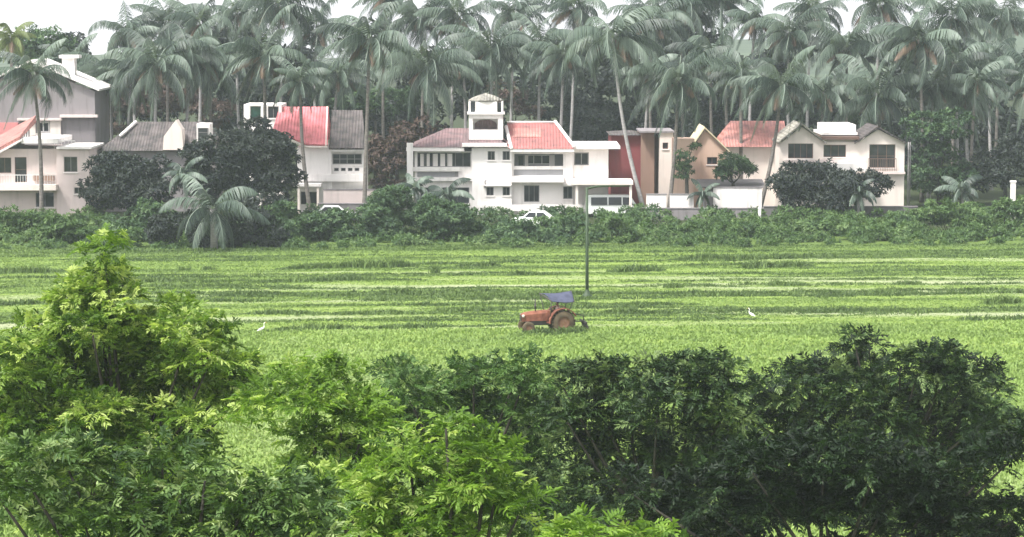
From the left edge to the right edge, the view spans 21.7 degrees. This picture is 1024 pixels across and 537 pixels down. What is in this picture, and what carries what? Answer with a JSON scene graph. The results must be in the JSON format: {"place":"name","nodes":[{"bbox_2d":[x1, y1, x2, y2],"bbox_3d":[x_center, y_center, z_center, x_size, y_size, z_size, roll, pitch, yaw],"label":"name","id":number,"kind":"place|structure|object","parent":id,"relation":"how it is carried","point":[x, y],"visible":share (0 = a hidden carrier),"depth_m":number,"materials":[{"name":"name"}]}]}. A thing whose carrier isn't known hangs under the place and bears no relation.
{"place":"outdoors","nodes":[
{"label":"outdoors","id":0,"kind":"place"},
{"bbox_2d":[0,115,103,215],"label":"pink house","id":1,"kind":"structure","parent":0,"point":[63,171],"depth_m":245.19,"materials":[{"name":"paint"}]},
{"bbox_2d":[244,103,367,213],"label":"red roofed house","id":2,"kind":"structure","parent":0,"point":[336,161],"depth_m":247.75,"materials":[{"name":"white paint"}]},
{"bbox_2d":[0,58,1023,536],"bbox_3d":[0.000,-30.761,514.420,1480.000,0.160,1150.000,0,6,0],"label":"ground","id":3,"kind":"structure","parent":0,"point":[988,198],"depth_m":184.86,"materials":[{"name":"green plant"}]},
{"bbox_2d":[0,21,36,68],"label":"coconut palm","id":4,"kind":"object","parent":3,"relation":"on","point":[14,40],"visible":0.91,"depth_m":260.50,"materials":[{"name":"green plant"}]},
{"bbox_2d":[0,203,44,238],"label":"bush","id":5,"kind":"object","parent":3,"relation":"on","point":[27,220],"visible":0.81,"depth_m":219.67,"materials":[{"name":"green plant"}]},
{"bbox_2d":[0,38,73,216],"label":"coconut palm","id":6,"kind":"object","parent":3,"relation":"on","point":[22,72],"visible":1,"depth_m":239.10,"materials":[{"name":"green plant"}]},
{"bbox_2d":[0,23,79,68],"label":"leafy tree","id":7,"kind":"object","parent":3,"relation":"on","point":[32,50],"visible":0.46,"depth_m":306.86,"materials":[{"name":"green plant"}]},
{"bbox_2d":[0,55,110,164],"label":"grey gabled house","id":8,"kind":"structure","parent":3,"relation":"on","point":[82,116],"depth_m":257.78,"materials":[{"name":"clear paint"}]},
{"bbox_2d":[30,211,102,242],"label":"bush","id":9,"kind":"object","parent":3,"relation":"on","point":[63,229],"visible":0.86,"depth_m":215.18,"materials":[{"name":"green plant"}]},
{"bbox_2d":[62,47,158,139],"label":"coconut palm","id":10,"kind":"object","parent":3,"relation":"on","point":[88,68],"visible":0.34,"depth_m":270.02,"materials":[{"name":"green plant"}]},
{"bbox_2d":[75,149,175,217],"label":"leafy tree","id":11,"kind":"object","parent":3,"relation":"on","point":[143,178],"visible":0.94,"depth_m":234.75,"materials":[{"name":"green plant"}]},
{"bbox_2d":[93,45,158,126],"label":"coconut palm","id":12,"kind":"object","parent":3,"relation":"on","point":[112,63],"visible":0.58,"depth_m":264.62,"materials":[{"name":"green plant"}]},
{"bbox_2d":[88,1,165,121],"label":"coconut palm","id":13,"kind":"object","parent":3,"relation":"on","point":[114,41],"visible":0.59,"depth_m":284.54,"materials":[{"name":"green plant"}]},
{"bbox_2d":[0,222,269,536],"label":"leafy tree","id":14,"kind":"object","parent":3,"relation":"on","point":[43,355],"visible":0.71,"depth_m":61.69,"materials":[{"name":"green plant"}]},
{"bbox_2d":[114,197,179,238],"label":"bush","id":15,"kind":"object","parent":3,"relation":"on","point":[138,217],"visible":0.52,"depth_m":220.35,"materials":[{"name":"green plant"}]},
{"bbox_2d":[100,28,209,121],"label":"coconut palm","id":16,"kind":"object","parent":3,"relation":"on","point":[155,73],"visible":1,"depth_m":260.50,"materials":[{"name":"green plant"}]},
{"bbox_2d":[98,119,227,211],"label":"dark roofed cottage","id":17,"kind":"structure","parent":3,"relation":"on","point":[149,140],"depth_m":250.50,"materials":[{"name":"white paint"}]},
{"bbox_2d":[129,0,206,121],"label":"coconut palm","id":18,"kind":"object","parent":3,"relation":"on","point":[170,10],"visible":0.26,"depth_m":289.85,"materials":[{"name":"green plant"}]},
{"bbox_2d":[143,208,218,246],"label":"bush","id":19,"kind":"object","parent":3,"relation":"on","point":[163,226],"visible":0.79,"depth_m":212.83,"materials":[{"name":"green plant"}]},
{"bbox_2d":[136,82,235,128],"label":"leafy tree","id":20,"kind":"object","parent":3,"relation":"on","point":[176,106],"visible":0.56,"depth_m":303.97,"materials":[{"name":"green plant"}]},
{"bbox_2d":[0,418,373,536],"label":"leafy tree","id":21,"kind":"object","parent":3,"relation":"on","point":[285,504],"visible":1,"depth_m":44.17,"materials":[{"name":"green plant"}]},
{"bbox_2d":[147,17,227,121],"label":"coconut palm","id":22,"kind":"object","parent":3,"relation":"on","point":[163,43],"visible":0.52,"depth_m":264.27,"materials":[{"name":"green plant"}]},
{"bbox_2d":[153,0,232,121],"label":"coconut palm","id":23,"kind":"object","parent":3,"relation":"on","point":[191,21],"visible":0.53,"depth_m":282.57,"materials":[{"name":"green plant"}]},
{"bbox_2d":[170,30,252,122],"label":"coconut palm","id":24,"kind":"object","parent":3,"relation":"on","point":[206,76],"visible":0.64,"depth_m":266.13,"materials":[{"name":"green plant"}]},
{"bbox_2d":[159,173,270,249],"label":"palm","id":25,"kind":"object","parent":3,"relation":"on","point":[212,216],"visible":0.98,"depth_m":209.87,"materials":[{"name":"green plant"}]},
{"bbox_2d":[168,115,307,210],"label":"leafy tree","id":26,"kind":"object","parent":3,"relation":"on","point":[251,152],"visible":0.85,"depth_m":231.34,"materials":[{"name":"green plant"}]},
{"bbox_2d":[209,0,274,128],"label":"coconut palm","id":27,"kind":"object","parent":3,"relation":"on","point":[237,16],"visible":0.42,"depth_m":293.88,"materials":[{"name":"green plant"}]},
{"bbox_2d":[210,204,289,247],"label":"bush","id":28,"kind":"object","parent":3,"relation":"on","point":[241,236],"visible":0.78,"depth_m":212.73,"materials":[{"name":"green plant"}]},
{"bbox_2d":[214,3,309,204],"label":"coconut palm","id":29,"kind":"object","parent":3,"relation":"on","point":[264,65],"visible":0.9,"depth_m":241.90,"materials":[{"name":"green plant"}]},
{"bbox_2d":[242,199,308,236],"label":"bush","id":30,"kind":"object","parent":3,"relation":"on","point":[283,211],"visible":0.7,"depth_m":214.88,"materials":[{"name":"green plant"}]},
{"bbox_2d":[229,0,333,102],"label":"coconut palm","id":31,"kind":"object","parent":3,"relation":"on","point":[268,12],"visible":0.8,"depth_m":282.26,"materials":[{"name":"green plant"}]},
{"bbox_2d":[235,76,347,106],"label":"leafy tree","id":32,"kind":"object","parent":3,"relation":"on","point":[256,95],"visible":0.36,"depth_m":306.82,"materials":[{"name":"green plant"}]},
{"bbox_2d":[267,56,331,209],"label":"coconut palm","id":33,"kind":"object","parent":3,"relation":"on","point":[311,75],"visible":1,"depth_m":238.37,"materials":[{"name":"green plant"}]},
{"bbox_2d":[200,348,413,536],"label":"leafy tree","id":34,"kind":"object","parent":3,"relation":"on","point":[338,443],"visible":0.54,"depth_m":57.07,"materials":[{"name":"green plant"}]},
{"bbox_2d":[271,0,349,106],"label":"coconut palm","id":35,"kind":"object","parent":3,"relation":"on","point":[322,39],"visible":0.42,"depth_m":291.94,"materials":[{"name":"green plant"}]},
{"bbox_2d":[292,207,359,241],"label":"bush","id":36,"kind":"object","parent":3,"relation":"on","point":[319,222],"visible":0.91,"depth_m":217.87,"materials":[{"name":"green plant"}]},
{"bbox_2d":[297,43,377,109],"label":"coconut palm","id":37,"kind":"object","parent":3,"relation":"on","point":[335,77],"visible":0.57,"depth_m":268.46,"materials":[{"name":"green plant"}]},
{"bbox_2d":[311,0,412,202],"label":"coconut palm","id":38,"kind":"object","parent":3,"relation":"on","point":[375,47],"visible":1,"depth_m":238.64,"materials":[{"name":"green plant"}]},
{"bbox_2d":[326,203,404,237],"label":"bush","id":39,"kind":"object","parent":3,"relation":"on","point":[371,219],"visible":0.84,"depth_m":219.12,"materials":[{"name":"green plant"}]},
{"bbox_2d":[319,74,431,174],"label":"leafy tree","id":40,"kind":"object","parent":3,"relation":"on","point":[400,95],"visible":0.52,"depth_m":304.79,"materials":[{"name":"green plant"}]},
{"bbox_2d":[360,183,426,226],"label":"bush","id":41,"kind":"object","parent":3,"relation":"on","point":[385,196],"visible":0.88,"depth_m":220.91,"materials":[{"name":"green plant"}]},
{"bbox_2d":[368,112,446,199],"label":"leafy tree","id":42,"kind":"object","parent":3,"relation":"on","point":[390,152],"visible":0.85,"depth_m":261.17,"materials":[{"name":"brown plant"}]},
{"bbox_2d":[101,202,725,242],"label":"scrub","id":43,"kind":"object","parent":3,"relation":"on","point":[501,216],"visible":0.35,"depth_m":227.54,"materials":[{"name":"green plant"}]},
{"bbox_2d":[370,0,458,138],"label":"coconut palm","id":44,"kind":"object","parent":3,"relation":"on","point":[406,9],"visible":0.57,"depth_m":285.76,"materials":[{"name":"green plant"}]},
{"bbox_2d":[367,32,482,136],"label":"coconut palm","id":45,"kind":"object","parent":3,"relation":"on","point":[432,79],"visible":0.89,"depth_m":260.18,"materials":[{"name":"green plant"}]},
{"bbox_2d":[301,401,563,536],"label":"leafy tree","id":46,"kind":"object","parent":3,"relation":"on","point":[474,483],"visible":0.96,"depth_m":47.01,"materials":[{"name":"green plant"}]},
{"bbox_2d":[411,191,482,239],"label":"bush","id":47,"kind":"object","parent":3,"relation":"on","point":[446,214],"visible":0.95,"depth_m":218.51,"materials":[{"name":"green plant"}]},
{"bbox_2d":[413,0,498,127],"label":"coconut palm","id":48,"kind":"object","parent":3,"relation":"on","point":[446,14],"visible":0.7,"depth_m":281.65,"materials":[{"name":"green plant"}]},
{"bbox_2d":[356,341,575,536],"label":"leafy tree","id":49,"kind":"object","parent":3,"relation":"on","point":[508,409],"visible":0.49,"depth_m":75.75,"materials":[{"name":"green plant"}]},
{"bbox_2d":[437,20,538,111],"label":"coconut palm","id":50,"kind":"object","parent":3,"relation":"on","point":[501,48],"visible":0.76,"depth_m":272.01,"materials":[{"name":"green plant"}]},
{"bbox_2d":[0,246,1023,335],"bbox_3d":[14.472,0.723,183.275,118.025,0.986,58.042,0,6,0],"label":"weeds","id":51,"kind":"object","parent":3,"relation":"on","point":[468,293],"visible":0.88,"depth_m":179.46,"materials":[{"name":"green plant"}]},
{"bbox_2d":[0,202,1023,243],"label":"grassy scrub","id":52,"kind":"object","parent":3,"relation":"on","point":[852,229],"visible":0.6,"depth_m":223.94,"materials":[{"name":"green plant"}]},
{"bbox_2d":[0,221,1023,249],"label":"tall weeds","id":53,"kind":"object","parent":3,"relation":"on","point":[407,236],"visible":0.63,"depth_m":215.15,"materials":[{"name":"green plant"}]},
{"bbox_2d":[473,0,552,120],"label":"coconut palm","id":54,"kind":"object","parent":3,"relation":"on","point":[522,8],"visible":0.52,"depth_m":293.98,"materials":[{"name":"green plant"}]},
{"bbox_2d":[7,16,1023,168],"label":"wood","id":55,"kind":"object","parent":3,"relation":"on","point":[718,122],"visible":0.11,"depth_m":316.71,"materials":[{"name":"green plant"}]},
{"bbox_2d":[486,79,546,120],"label":"leafy tree","id":56,"kind":"object","parent":3,"relation":"on","point":[524,108],"visible":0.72,"depth_m":301.12,"materials":[{"name":"green plant"}]},
{"bbox_2d":[497,12,588,120],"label":"coconut palm","id":57,"kind":"object","parent":3,"relation":"on","point":[555,36],"visible":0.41,"depth_m":274.36,"materials":[{"name":"green plant"}]},
{"bbox_2d":[518,291,588,330],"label":"tractor","id":58,"kind":"object","parent":3,"relation":"on","point":[561,317],"visible":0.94,"depth_m":156.79,"materials":[{"name":"orange paint"}]},
{"bbox_2d":[518,27,597,126],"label":"coconut palm","id":59,"kind":"object","parent":3,"relation":"on","point":[551,51],"visible":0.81,"depth_m":266.31,"materials":[{"name":"green plant"}]},
{"bbox_2d":[525,0,608,139],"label":"coconut palm","id":60,"kind":"object","parent":3,"relation":"on","point":[578,16],"visible":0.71,"depth_m":289.70,"materials":[{"name":"green plant"}]},
{"bbox_2d":[524,72,665,140],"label":"leafy tree","id":61,"kind":"object","parent":3,"relation":"on","point":[585,109],"visible":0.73,"depth_m":302.31,"materials":[{"name":"green plant"}]},
{"bbox_2d":[572,211,641,241],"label":"bush","id":62,"kind":"object","parent":3,"relation":"on","point":[613,221],"visible":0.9,"depth_m":217.32,"materials":[{"name":"green plant"}]},
{"bbox_2d":[585,194,637,217],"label":"parked van","id":63,"kind":"object","parent":3,"relation":"on","point":[612,202],"visible":0.38,"depth_m":243.22,"materials":[{"name":"white paint"}]},
{"bbox_2d":[536,501,688,536],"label":"leafy tree","id":64,"kind":"object","parent":3,"relation":"on","point":[644,528],"visible":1,"depth_m":44.56,"materials":[{"name":"green plant"}]},
{"bbox_2d":[562,6,683,207],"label":"coconut palm","id":65,"kind":"object","parent":3,"relation":"on","point":[600,40],"visible":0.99,"depth_m":241.68,"materials":[{"name":"green plant"}]},
{"bbox_2d":[511,345,785,536],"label":"leafy tree","id":66,"kind":"object","parent":3,"relation":"on","point":[676,379],"visible":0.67,"depth_m":71.92,"materials":[{"name":"green plant"}]},
{"bbox_2d":[618,53,680,127],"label":"coconut palm","id":67,"kind":"object","parent":3,"relation":"on","point":[664,61],"visible":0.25,"depth_m":274.88,"materials":[{"name":"green plant"}]},
{"bbox_2d":[601,0,703,127],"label":"coconut palm","id":68,"kind":"object","parent":3,"relation":"on","point":[675,13],"visible":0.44,"depth_m":287.98,"materials":[{"name":"green plant"}]},
{"bbox_2d":[626,46,731,207],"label":"coconut palm","id":69,"kind":"object","parent":3,"relation":"on","point":[682,90],"visible":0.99,"depth_m":240.56,"materials":[{"name":"green plant"}]},
{"bbox_2d":[644,0,727,136],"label":"coconut palm","id":70,"kind":"object","parent":3,"relation":"on","point":[688,9],"visible":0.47,"depth_m":295.94,"materials":[{"name":"green plant"}]},
{"bbox_2d":[663,21,746,133],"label":"coconut palm","id":71,"kind":"object","parent":3,"relation":"on","point":[700,44],"visible":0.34,"depth_m":274.79,"materials":[{"name":"green plant"}]},
{"bbox_2d":[677,0,763,126],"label":"coconut palm","id":72,"kind":"object","parent":3,"relation":"on","point":[730,4],"visible":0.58,"depth_m":297.36,"materials":[{"name":"green plant"}]},
{"bbox_2d":[672,121,786,207],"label":"peach house","id":73,"kind":"structure","parent":3,"relation":"on","point":[757,148],"depth_m":252.06,"materials":[{"name":"paint"}]},
{"bbox_2d":[712,150,758,186],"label":"leafy tree","id":74,"kind":"object","parent":3,"relation":"on","point":[730,164],"visible":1,"depth_m":242.40,"materials":[{"name":"green plant"}]},
{"bbox_2d":[713,187,761,207],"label":"garden wall","id":75,"kind":"structure","parent":3,"relation":"on","point":[739,197],"depth_m":241.50,"materials":[{"name":"white paint"}]},
{"bbox_2d":[703,50,777,178],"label":"coconut palm","id":76,"kind":"object","parent":3,"relation":"on","point":[730,72],"visible":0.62,"depth_m":251.14,"materials":[{"name":"green plant"}]},
{"bbox_2d":[690,84,798,121],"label":"leafy tree","id":77,"kind":"object","parent":3,"relation":"on","point":[758,106],"visible":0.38,"depth_m":304.81,"materials":[{"name":"green plant"}]},
{"bbox_2d":[722,0,785,120],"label":"coconut palm","id":78,"kind":"object","parent":3,"relation":"on","point":[740,15],"visible":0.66,"depth_m":288.30,"materials":[{"name":"green plant"}]},
{"bbox_2d":[727,45,826,207],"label":"coconut palm","id":79,"kind":"object","parent":3,"relation":"on","point":[780,93],"visible":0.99,"depth_m":240.85,"materials":[{"name":"green plant"}]},
{"bbox_2d":[741,3,830,136],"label":"coconut palm","id":80,"kind":"object","parent":3,"relation":"on","point":[777,34],"visible":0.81,"depth_m":279.99,"materials":[{"name":"green plant"}]},
{"bbox_2d":[589,415,1023,536],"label":"leafy tree","id":81,"kind":"object","parent":3,"relation":"on","point":[933,503],"visible":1,"depth_m":60.23,"materials":[{"name":"green plant"}]},
{"bbox_2d":[773,0,848,127],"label":"coconut palm","id":82,"kind":"object","parent":3,"relation":"on","point":[802,7],"visible":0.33,"depth_m":293.88,"materials":[{"name":"green plant"}]},
{"bbox_2d":[785,62,857,121],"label":"coconut palm","id":83,"kind":"object","parent":3,"relation":"on","point":[831,93],"visible":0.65,"depth_m":261.83,"materials":[{"name":"green plant"}]},
{"bbox_2d":[765,157,894,210],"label":"leafy tree","id":84,"kind":"object","parent":3,"relation":"on","point":[801,186],"visible":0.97,"depth_m":237.01,"materials":[{"name":"green plant"}]},
{"bbox_2d":[785,16,893,121],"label":"coconut palm","id":85,"kind":"object","parent":3,"relation":"on","point":[855,48],"visible":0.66,"depth_m":278.11,"materials":[{"name":"green plant"}]},
{"bbox_2d":[720,321,1023,536],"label":"leafy tree","id":86,"kind":"object","parent":3,"relation":"on","point":[877,404],"visible":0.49,"depth_m":77.99,"materials":[{"name":"green plant"}]},
{"bbox_2d":[832,0,915,116],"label":"coconut palm","id":87,"kind":"object","parent":3,"relation":"on","point":[886,10],"visible":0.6,"depth_m":289.83,"materials":[{"name":"green plant"}]},
{"bbox_2d":[829,54,932,144],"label":"coconut palm","id":88,"kind":"object","parent":3,"relation":"on","point":[877,102],"visible":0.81,"depth_m":262.67,"materials":[{"name":"green plant"}]},
{"bbox_2d":[866,0,961,202],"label":"coconut palm","id":89,"kind":"object","parent":3,"relation":"on","point":[906,40],"visible":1,"depth_m":260.30,"materials":[{"name":"green plant"}]},
{"bbox_2d":[891,59,972,198],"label":"coconut palm","id":90,"kind":"object","parent":3,"relation":"on","point":[938,93],"visible":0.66,"depth_m":264.65,"materials":[{"name":"green plant"}]},
{"bbox_2d":[897,106,980,205],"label":"leafy tree","id":91,"kind":"object","parent":3,"relation":"on","point":[922,172],"visible":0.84,"depth_m":257.00,"materials":[{"name":"green plant"}]},
{"bbox_2d":[913,197,991,234],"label":"bush","id":92,"kind":"object","parent":3,"relation":"on","point":[945,214],"visible":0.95,"depth_m":223.56,"materials":[{"name":"green plant"}]},
{"bbox_2d":[911,37,995,197],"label":"coconut palm","id":93,"kind":"object","parent":3,"relation":"on","point":[963,63],"visible":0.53,"depth_m":266.64,"materials":[{"name":"green plant"}]},
{"bbox_2d":[907,0,1008,178],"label":"coconut palm","id":94,"kind":"object","parent":3,"relation":"on","point":[963,10],"visible":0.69,"depth_m":283.70,"materials":[{"name":"green plant"}]},
{"bbox_2d":[934,175,981,204],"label":"palm","id":95,"kind":"object","parent":3,"relation":"on","point":[956,187],"visible":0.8,"depth_m":240.21,"materials":[{"name":"green plant"}]},
{"bbox_2d":[934,77,1007,191],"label":"coconut palm","id":96,"kind":"object","parent":3,"relation":"on","point":[967,108],"visible":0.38,"depth_m":270.74,"materials":[{"name":"green plant"}]},
{"bbox_2d":[943,60,1019,200],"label":"coconut palm","id":97,"kind":"object","parent":3,"relation":"on","point":[985,85],"visible":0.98,"depth_m":262.82,"materials":[{"name":"green plant"}]},
{"bbox_2d":[950,194,1023,231],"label":"bush","id":98,"kind":"object","parent":3,"relation":"on","point":[1004,208],"visible":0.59,"depth_m":227.34,"materials":[{"name":"green plant"}]},
{"bbox_2d":[951,131,1023,198],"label":"leafy tree","id":99,"kind":"object","parent":3,"relation":"on","point":[995,168],"visible":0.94,"depth_m":257.32,"materials":[{"name":"green plant"}]},
{"bbox_2d":[961,0,1023,179],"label":"coconut palm","id":100,"kind":"object","parent":3,"relation":"on","point":[1003,28],"visible":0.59,"depth_m":293.63,"materials":[{"name":"green plant"}]},
{"bbox_2d":[982,41,1023,133],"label":"coconut palm","id":101,"kind":"object","parent":3,"relation":"on","point":[1017,85],"visible":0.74,"depth_m":277.40,"materials":[{"name":"green plant"}]},
{"bbox_2d":[0,20,1023,76],"bbox_3d":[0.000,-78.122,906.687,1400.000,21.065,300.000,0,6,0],"label":"hills","id":102,"kind":"structure","parent":0,"point":[745,48],"depth_m":821.37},
{"bbox_2d":[0,0,1023,57],"label":"sky","id":103,"kind":"structure","parent":0,"point":[75,16],"materials":[{"name":"white"}]},
{"bbox_2d":[406,93,632,214],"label":"white house","id":104,"kind":"structure","parent":0,"point":[530,165],"depth_m":246.36,"materials":[{"name":"paint"}]},
{"bbox_2d":[417,152,470,166],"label":"veranda window","id":105,"kind":"structure","parent":104,"relation":"in","point":[424,159],"depth_m":246.30,"materials":[{"name":"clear glass"}]},
{"bbox_2d":[606,128,673,207],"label":"maroon building","id":106,"kind":"structure","parent":0,"point":[651,156],"depth_m":255.47,"materials":[{"name":"paint"}]},
{"bbox_2d":[772,120,910,205],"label":"cream house","id":107,"kind":"structure","parent":0,"point":[846,145],"depth_m":247.22,"materials":[{"name":"paint"}]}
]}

